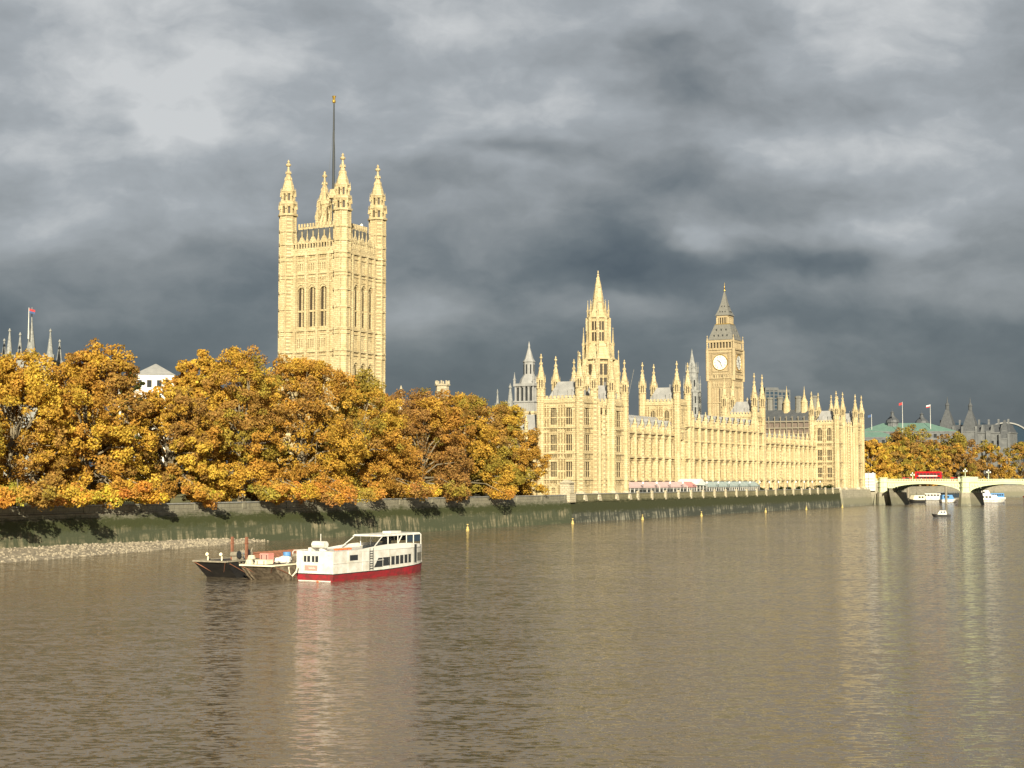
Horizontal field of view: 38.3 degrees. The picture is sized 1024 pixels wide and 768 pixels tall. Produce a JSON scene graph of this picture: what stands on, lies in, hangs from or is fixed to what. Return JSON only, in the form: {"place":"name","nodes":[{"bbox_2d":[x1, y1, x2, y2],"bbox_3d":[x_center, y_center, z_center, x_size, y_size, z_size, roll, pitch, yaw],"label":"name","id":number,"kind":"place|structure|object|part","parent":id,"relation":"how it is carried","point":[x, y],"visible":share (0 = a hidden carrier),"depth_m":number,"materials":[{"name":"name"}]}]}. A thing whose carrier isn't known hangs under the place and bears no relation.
{"place":"outdoors","nodes":[
{"label":"outdoors","id":0,"kind":"place"},
{"bbox_2d":[0,538,268,562],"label":"foreshore","id":1,"kind":"structure","parent":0,"point":[18,554],"depth_m":227.21,"materials":[{"name":"beige gravel"}]},
{"bbox_2d":[0,497,1023,767],"bbox_3d":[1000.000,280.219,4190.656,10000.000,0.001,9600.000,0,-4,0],"label":"river","id":2,"kind":"structure","parent":0,"point":[868,637],"depth_m":97.59,"materials":[{"name":"liquid"}]},
{"bbox_2d":[192,537,297,577],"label":"barge","id":3,"kind":"object","parent":2,"relation":"on","point":[227,567],"visible":0.49,"depth_m":170.29,"materials":[{"name":"metal"}]},
{"bbox_2d":[230,549,243,559],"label":"winch","id":4,"kind":"object","parent":3,"relation":"on","point":[238,555],"visible":0.98,"depth_m":170.80,"materials":[{"name":"metal"}]},
{"bbox_2d":[240,548,252,558],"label":"winch","id":5,"kind":"object","parent":3,"relation":"on","point":[250,552],"visible":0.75,"depth_m":174.94,"materials":[{"name":"metal"}]},
{"bbox_2d":[247,555,255,558],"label":"rope coil","id":6,"kind":"object","parent":3,"relation":"on","point":[251,556],"visible":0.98,"depth_m":172.33,"materials":[{"name":"beige"}]},
{"bbox_2d":[239,561,296,579],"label":"barge","id":7,"kind":"object","parent":2,"relation":"on","point":[274,571],"visible":0.41,"depth_m":165.92,"materials":[{"name":"beige metal"}]},
{"bbox_2d":[245,559,253,563],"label":"rope coil","id":8,"kind":"object","parent":7,"relation":"on","point":[248,561],"visible":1,"depth_m":166.22,"materials":[{"name":"beige fabric"}]},
{"bbox_2d":[255,559,272,563],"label":"crate","id":9,"kind":"object","parent":7,"relation":"on","point":[263,561],"visible":1,"depth_m":166.02,"materials":[{"name":"beige"}]},
{"bbox_2d":[259,553,273,562],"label":"crate","id":10,"kind":"object","parent":7,"relation":"on","point":[269,556],"visible":0.77,"depth_m":167.68,"materials":[{"name":"red"}]},
{"bbox_2d":[277,556,290,563],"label":"tarpaulin","id":11,"kind":"object","parent":7,"relation":"on","point":[285,559],"visible":1,"depth_m":166.58,"materials":[{"name":"white fabric"}]},
{"bbox_2d":[283,552,290,556],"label":"drum","id":12,"kind":"object","parent":7,"relation":"on","point":[287,554],"visible":0.45,"depth_m":171.79,"materials":[{"name":"blue paint"}]},
{"bbox_2d":[291,556,296,562],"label":"crate","id":13,"kind":"object","parent":7,"relation":"on","point":[294,559],"visible":0.38,"depth_m":169.12,"materials":[{"name":"grey metal"}]},
{"bbox_2d":[296,530,421,581],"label":"passenger boat","id":14,"kind":"object","parent":2,"relation":"on","point":[324,562],"visible":1,"depth_m":169.43,"materials":[{"name":"white paint"}]},
{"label":"stern window","id":15,"kind":"part","parent":14,"relation":"part of","materials":[{"name":"black glass"}]},
{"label":"stern window","id":16,"kind":"part","parent":14,"relation":"part of","materials":[{"name":"black glass"}]},
{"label":"side window","id":17,"kind":"part","parent":14,"relation":"part of","materials":[{"name":"black glass"}]},
{"label":"saloon window","id":18,"kind":"part","parent":14,"relation":"part of","materials":[{"name":"black glass"}]},
{"label":"saloon window","id":19,"kind":"part","parent":14,"relation":"part of","materials":[{"name":"black glass"}]},
{"label":"saloon window","id":20,"kind":"part","parent":14,"relation":"part of","materials":[{"name":"black glass"}]},
{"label":"side door","id":21,"kind":"part","parent":14,"relation":"part of","materials":[{"name":"grey metal"}]},
{"bbox_2d":[907,487,909,503],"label":"mooring pile","id":22,"kind":"object","parent":2,"relation":"in","point":[908,498],"visible":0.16,"depth_m":677.72,"materials":[{"name":"wood"}]},
{"bbox_2d":[910,492,925,502],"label":"river boat","id":23,"kind":"object","parent":2,"relation":"on","point":[916,498],"visible":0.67,"depth_m":689.19,"materials":[{"name":"beige"}]},
{"bbox_2d":[925,493,940,500],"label":"river boat","id":24,"kind":"object","parent":2,"relation":"on","point":[932,496],"visible":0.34,"depth_m":772.62,"materials":[{"name":"white paint"}]},
{"bbox_2d":[932,511,950,516],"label":"motor launch","id":25,"kind":"object","parent":2,"relation":"on","point":[942,514],"visible":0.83,"depth_m":439.21,"materials":[{"name":"white paint"}]},
{"bbox_2d":[945,486,946,503],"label":"mooring pile","id":26,"kind":"object","parent":2,"relation":"in","point":[945,494],"visible":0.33,"depth_m":677.69,"materials":[{"name":"wood"}]},
{"bbox_2d":[939,492,956,502],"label":"river boat","id":27,"kind":"object","parent":2,"relation":"on","point":[950,499],"visible":0.8,"depth_m":699.39,"materials":[{"name":"white paint"}]},
{"bbox_2d":[936,491,959,498],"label":"pier pontoon","id":28,"kind":"object","parent":2,"relation":"on","point":[955,495],"visible":0.28,"depth_m":810.23,"materials":[{"name":"metal"}]},
{"bbox_2d":[982,489,1005,502],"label":"river boat","id":29,"kind":"object","parent":2,"relation":"on","point":[988,497],"visible":0.45,"depth_m":696.00,"materials":[{"name":"white paint"}]},
{"bbox_2d":[990,493,1005,498],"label":"river boat","id":30,"kind":"object","parent":2,"relation":"on","point":[1000,495],"visible":0.31,"depth_m":784.35,"materials":[{"name":"blue paint"}]},
{"bbox_2d":[0,0,1023,476],"label":"sky","id":31,"kind":"structure","parent":0,"point":[850,173],"materials":[{"name":"grey"}]},
{"bbox_2d":[18,484,1019,505],"bbox_3d":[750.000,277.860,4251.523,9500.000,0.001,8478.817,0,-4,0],"label":"ground","id":32,"kind":"structure","parent":0,"point":[177,499],"depth_m":349.31,"materials":[{"name":"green plant"}]},
{"bbox_2d":[0,380,18,504],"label":"plane tree","id":33,"kind":"object","parent":32,"relation":"on","point":[1,412],"visible":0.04,"depth_m":241.92,"materials":[{"name":"orange plant"}]},
{"bbox_2d":[0,422,35,508],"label":"plane tree","id":34,"kind":"object","parent":32,"relation":"on","point":[5,501],"visible":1,"depth_m":209.40,"materials":[{"name":"orange plant"}]},
{"bbox_2d":[2,313,63,477],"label":"abbey tower","id":35,"kind":"structure","parent":32,"relation":"on","point":[31,345],"depth_m":517.24,"materials":[{"name":"grey stone"}]},
{"bbox_2d":[28,309,34,338],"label":"flagpole","id":36,"kind":"object","parent":35,"relation":"on","point":[32,311],"visible":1,"depth_m":514.96,"materials":[{"name":"white metal"}]},
{"bbox_2d":[0,348,102,511],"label":"plane tree","id":37,"kind":"object","parent":32,"relation":"on","point":[51,489],"visible":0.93,"depth_m":223.99,"materials":[{"name":"orange plant"}]},
{"bbox_2d":[45,390,124,504],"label":"plane tree","id":38,"kind":"object","parent":32,"relation":"on","point":[103,447],"visible":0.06,"depth_m":270.19,"materials":[{"name":"orange plant"}]},
{"bbox_2d":[8,337,169,508],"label":"plane tree","id":39,"kind":"object","parent":32,"relation":"on","point":[92,371],"visible":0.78,"depth_m":237.96,"materials":[{"name":"orange plant"}]},
{"bbox_2d":[105,370,145,480],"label":"plane tree","id":40,"kind":"object","parent":32,"relation":"on","point":[137,387],"visible":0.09,"depth_m":351.00,"materials":[{"name":"orange plant"}]},
{"bbox_2d":[134,364,176,488],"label":"white building","id":41,"kind":"structure","parent":32,"relation":"on","point":[152,376],"depth_m":476.23,"materials":[{"name":"paint"}]},
{"bbox_2d":[117,383,227,509],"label":"plane tree","id":42,"kind":"object","parent":32,"relation":"on","point":[174,409],"visible":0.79,"depth_m":257.04,"materials":[{"name":"orange plant"}]},
{"bbox_2d":[153,349,236,501],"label":"plane tree","id":43,"kind":"object","parent":32,"relation":"on","point":[202,362],"visible":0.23,"depth_m":292.68,"materials":[{"name":"orange plant"}]},
{"bbox_2d":[216,379,295,501],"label":"plane tree","id":44,"kind":"object","parent":32,"relation":"on","point":[251,496],"visible":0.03,"depth_m":308.23,"materials":[{"name":"orange plant"}]},
{"bbox_2d":[193,344,321,505],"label":"plane tree","id":45,"kind":"object","parent":32,"relation":"on","point":[270,483],"visible":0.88,"depth_m":271.15,"materials":[{"name":"orange plant"}]},
{"bbox_2d":[0,495,571,547],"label":"embankment wall","id":46,"kind":"structure","parent":32,"relation":"on","point":[24,526],"depth_m":270.50,"materials":[{"name":"grey stone"}]},
{"bbox_2d":[249,354,378,507],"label":"plane tree","id":47,"kind":"object","parent":32,"relation":"on","point":[305,404],"visible":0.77,"depth_m":289.37,"materials":[{"name":"orange plant"}]},
{"bbox_2d":[291,406,366,487],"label":"plane tree","id":48,"kind":"object","parent":32,"relation":"on","point":[318,446],"visible":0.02,"depth_m":331.03,"materials":[{"name":"orange plant"}]},
{"bbox_2d":[277,96,386,495],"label":"tower","id":49,"kind":"structure","parent":32,"relation":"on","point":[332,289],"depth_m":435.53,"materials":[{"name":"stone"}]},
{"bbox_2d":[298,288,303,326],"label":"window","id":50,"kind":"structure","parent":49,"relation":"in","point":[300,290],"depth_m":435.77,"materials":[{"name":"beige stone"}]},
{"bbox_2d":[309,287,314,326],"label":"window","id":51,"kind":"structure","parent":49,"relation":"in","point":[311,289],"depth_m":433.96,"materials":[{"name":"beige glass"}]},
{"bbox_2d":[320,286,325,325],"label":"window","id":52,"kind":"structure","parent":49,"relation":"in","point":[322,288],"depth_m":432.06,"materials":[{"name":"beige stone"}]},
{"bbox_2d":[354,287,357,326],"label":"window","id":53,"kind":"structure","parent":49,"relation":"in","point":[355,288],"depth_m":434.28,"materials":[{"name":"beige glass"}]},
{"bbox_2d":[361,289,364,327],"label":"window","id":54,"kind":"structure","parent":49,"relation":"in","point":[363,290],"depth_m":437.74,"materials":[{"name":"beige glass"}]},
{"bbox_2d":[368,290,371,328],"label":"window","id":55,"kind":"structure","parent":49,"relation":"in","point":[370,291],"depth_m":441.01,"materials":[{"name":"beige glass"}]},
{"bbox_2d":[295,368,441,501],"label":"plane tree","id":56,"kind":"object","parent":32,"relation":"on","point":[362,392],"visible":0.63,"depth_m":309.02,"materials":[{"name":"orange plant"}]},
{"bbox_2d":[340,393,426,486],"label":"plane tree","id":57,"kind":"object","parent":32,"relation":"on","point":[376,410],"visible":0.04,"depth_m":351.32,"materials":[{"name":"orange plant"}]},
{"bbox_2d":[363,387,476,502],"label":"plane tree","id":58,"kind":"object","parent":32,"relation":"on","point":[431,408],"visible":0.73,"depth_m":330.11,"materials":[{"name":"orange plant"}]},
{"bbox_2d":[405,405,470,497],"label":"plane tree","id":59,"kind":"object","parent":32,"relation":"on","point":[415,439],"depth_m":371.90,"materials":[{"name":"orange plant"}]},
{"bbox_2d":[435,380,449,398],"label":"turret","id":60,"kind":"object","parent":32,"relation":"on","point":[443,386],"visible":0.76,"depth_m":469.43,"materials":[{"name":"stone"}]},
{"bbox_2d":[452,433,485,496],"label":"plane tree","id":61,"kind":"object","parent":32,"relation":"on","point":[477,493],"visible":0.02,"depth_m":386.72,"materials":[{"name":"orange plant"}]},
{"bbox_2d":[420,391,518,499],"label":"plane tree","id":62,"kind":"object","parent":32,"relation":"on","point":[476,410],"visible":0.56,"depth_m":345.74,"materials":[{"name":"orange plant"}]},
{"bbox_2d":[468,401,551,495],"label":"plane tree","id":63,"kind":"object","parent":32,"relation":"on","point":[523,457],"visible":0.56,"depth_m":364.22,"materials":[{"name":"orange plant"}]},
{"bbox_2d":[505,383,514,405],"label":"spire","id":64,"kind":"structure","parent":32,"relation":"on","point":[510,399],"depth_m":480.19,"materials":[{"name":"grey stone"}]},
{"bbox_2d":[513,343,536,414],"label":"tower","id":65,"kind":"structure","parent":32,"relation":"on","point":[526,393],"depth_m":438.38,"materials":[{"name":"stone"}]},
{"bbox_2d":[559,480,575,501],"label":"gate pier","id":66,"kind":"structure","parent":32,"relation":"on","point":[567,487],"depth_m":381.63,"materials":[{"name":"stone"}]},
{"bbox_2d":[577,271,620,398],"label":"tower","id":67,"kind":"structure","parent":32,"relation":"on","point":[599,345],"depth_m":540.12,"materials":[{"name":"stone"}]},
{"bbox_2d":[404,352,866,500],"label":"palace","id":68,"kind":"structure","parent":32,"relation":"on","point":[594,437],"depth_m":477.06,"materials":[{"name":"stone"}]},
{"bbox_2d":[683,351,700,414],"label":"tower","id":69,"kind":"structure","parent":32,"relation":"on","point":[695,394],"depth_m":539.16,"materials":[{"name":"grey stone"}]},
{"bbox_2d":[570,487,841,522],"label":"embankment wall","id":70,"kind":"structure","parent":32,"relation":"on","point":[646,505],"depth_m":457.97,"materials":[{"name":"grey stone"}]},
{"bbox_2d":[706,283,744,416],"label":"clock tower","id":71,"kind":"structure","parent":32,"relation":"on","point":[725,354],"depth_m":699.85,"materials":[{"name":"stone"}]},
{"bbox_2d":[759,387,778,409],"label":"tower block","id":72,"kind":"structure","parent":32,"relation":"on","point":[773,392],"depth_m":1502.71,"materials":[{"name":"white concrete"}]},
{"bbox_2d":[779,390,789,401],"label":"tower block","id":73,"kind":"structure","parent":32,"relation":"on","point":[782,393],"depth_m":1514.66,"materials":[{"name":"white concrete"}]},
{"bbox_2d":[757,386,822,439],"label":"office building","id":74,"kind":"structure","parent":32,"relation":"on","point":[783,417],"depth_m":729.41,"materials":[{"name":"stone"}]},
{"bbox_2d":[839,489,872,506],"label":"embankment wall","id":75,"kind":"structure","parent":32,"relation":"on","point":[856,497],"depth_m":615.82,"materials":[{"name":"beige stone"}]},
{"bbox_2d":[865,473,875,490],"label":"screened scaffold","id":76,"kind":"object","parent":32,"relation":"on","point":[870,481],"visible":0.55,"depth_m":638.15,"materials":[{"name":"fabric"}]},
{"bbox_2d":[865,438,888,480],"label":"plane tree","id":77,"kind":"object","parent":32,"relation":"on","point":[871,454],"visible":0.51,"depth_m":661.26,"materials":[{"name":"orange plant"}]},
{"bbox_2d":[866,439,893,480],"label":"plane tree","id":78,"kind":"object","parent":32,"relation":"on","point":[889,468],"visible":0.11,"depth_m":680.71,"materials":[{"name":"orange plant"}]},
{"bbox_2d":[864,432,898,443],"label":"office building","id":79,"kind":"structure","parent":32,"relation":"on","point":[879,437],"depth_m":897.59,"materials":[{"name":"stone"}]},
{"bbox_2d":[865,443,897,480],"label":"plane tree","id":80,"kind":"object","parent":32,"relation":"on","point":[892,464],"visible":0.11,"depth_m":703.73,"materials":[{"name":"orange plant"}]},
{"bbox_2d":[865,443,906,478],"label":"plane tree","id":81,"kind":"object","parent":32,"relation":"on","point":[895,470],"visible":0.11,"depth_m":735.38,"materials":[{"name":"orange plant"}]},
{"bbox_2d":[885,441,914,480],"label":"plane tree","id":82,"kind":"object","parent":32,"relation":"on","point":[910,456],"visible":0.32,"depth_m":761.69,"materials":[{"name":"orange plant"}]},
{"bbox_2d":[864,423,957,486],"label":"office building","id":83,"kind":"structure","parent":32,"relation":"on","point":[934,431],"depth_m":946.12,"materials":[{"name":"metal"}]},
{"bbox_2d":[886,411,899,426],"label":"cupola","id":84,"kind":"object","parent":83,"relation":"on","point":[892,420],"visible":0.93,"depth_m":956.06,"materials":[{"name":"metal"}]},
{"bbox_2d":[915,413,928,422],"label":"cupola","id":85,"kind":"object","parent":83,"relation":"on","point":[921,419],"visible":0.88,"depth_m":963.45,"materials":[{"name":"metal"}]},
{"bbox_2d":[895,437,928,480],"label":"plane tree","id":86,"kind":"object","parent":32,"relation":"on","point":[912,447],"visible":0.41,"depth_m":783.49,"materials":[{"name":"orange plant"}]},
{"bbox_2d":[885,424,945,486],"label":"plane tree","id":87,"kind":"object","parent":32,"relation":"on","point":[895,436],"visible":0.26,"depth_m":875.61,"materials":[{"name":"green plant"}]},
{"bbox_2d":[908,443,938,485],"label":"plane tree","id":88,"kind":"object","parent":32,"relation":"on","point":[920,459],"visible":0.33,"depth_m":811.03,"materials":[{"name":"orange plant"}]},
{"bbox_2d":[915,439,955,485],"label":"plane tree","id":89,"kind":"object","parent":32,"relation":"on","point":[941,454],"visible":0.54,"depth_m":841.90,"materials":[{"name":"orange plant"}]},
{"bbox_2d":[871,477,1023,505],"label":"road bridge","id":90,"kind":"structure","parent":32,"relation":"on","point":[970,489],"depth_m":629.68,"materials":[{"name":"grey"}]},
{"bbox_2d":[915,472,942,480],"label":"double decker bus","id":91,"kind":"object","parent":90,"relation":"on","point":[928,475],"visible":0.81,"depth_m":634.59,"materials":[{"name":"red metal"}]},
{"bbox_2d":[887,485,1023,505],"bbox_3d":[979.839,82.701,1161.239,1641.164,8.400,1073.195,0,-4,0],"label":"embankment wall","id":92,"kind":"structure","parent":32,"relation":"on","point":[1012,490],"depth_m":826.47,"materials":[{"name":"beige stone"}]},
{"bbox_2d":[931,431,983,485],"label":"plane tree","id":93,"kind":"object","parent":32,"relation":"on","point":[953,441],"visible":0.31,"depth_m":891.13,"materials":[{"name":"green plant"}]},
{"bbox_2d":[941,442,983,480],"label":"plane tree","id":94,"kind":"object","parent":32,"relation":"on","point":[957,449],"visible":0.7,"depth_m":873.19,"materials":[{"name":"orange plant"}]},
{"bbox_2d":[928,398,1017,484],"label":"mansion block","id":95,"kind":"structure","parent":32,"relation":"on","point":[1003,435],"depth_m":1130.64,"materials":[{"name":"stone"}]},
{"bbox_2d":[955,422,1023,480],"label":"station building","id":96,"kind":"structure","parent":32,"relation":"on","point":[1018,428],"depth_m":1315.60,"materials":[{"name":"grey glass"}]},
{"bbox_2d":[971,440,1015,480],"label":"plane tree","id":97,"kind":"object","parent":32,"relation":"on","point":[989,449],"visible":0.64,"depth_m":905.12,"materials":[{"name":"orange plant"}]},
{"bbox_2d":[998,441,1023,484],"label":"plane tree","id":98,"kind":"object","parent":32,"relation":"on","point":[1019,448],"visible":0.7,"depth_m":940.92,"materials":[{"name":"orange plant"}]},
{"bbox_2d":[899,403,902,431],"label":"flagpole","id":99,"kind":"object","parent":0,"point":[902,414],"visible":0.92,"depth_m":935.58,"materials":[{"name":"white metal"}]},
{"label":"terrace","id":100,"kind":"structure","parent":0,"visible":0},
{"bbox_2d":[629,482,659,492],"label":"marquee","id":101,"kind":"object","parent":100,"relation":"on","point":[634,487],"visible":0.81,"depth_m":429.32,"materials":[{"name":"pink fabric"}]},
{"bbox_2d":[655,482,686,491],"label":"marquee","id":102,"kind":"object","parent":100,"relation":"on","point":[673,486],"visible":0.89,"depth_m":448.34,"materials":[{"name":"pink fabric"}]},
{"bbox_2d":[684,482,696,490],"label":"marquee","id":103,"kind":"object","parent":100,"relation":"on","point":[691,486],"visible":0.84,"depth_m":462.03,"materials":[{"name":"pink fabric"}]},
{"bbox_2d":[678,479,706,490],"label":"marquee","id":104,"kind":"object","parent":100,"relation":"on","point":[699,482],"visible":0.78,"depth_m":469.78,"materials":[{"name":"white fabric"}]},
{"bbox_2d":[696,481,758,490],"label":"marquee","id":105,"kind":"object","parent":100,"relation":"on","point":[734,485],"visible":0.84,"depth_m":495.35,"materials":[{"name":"white fabric"}]}
]}

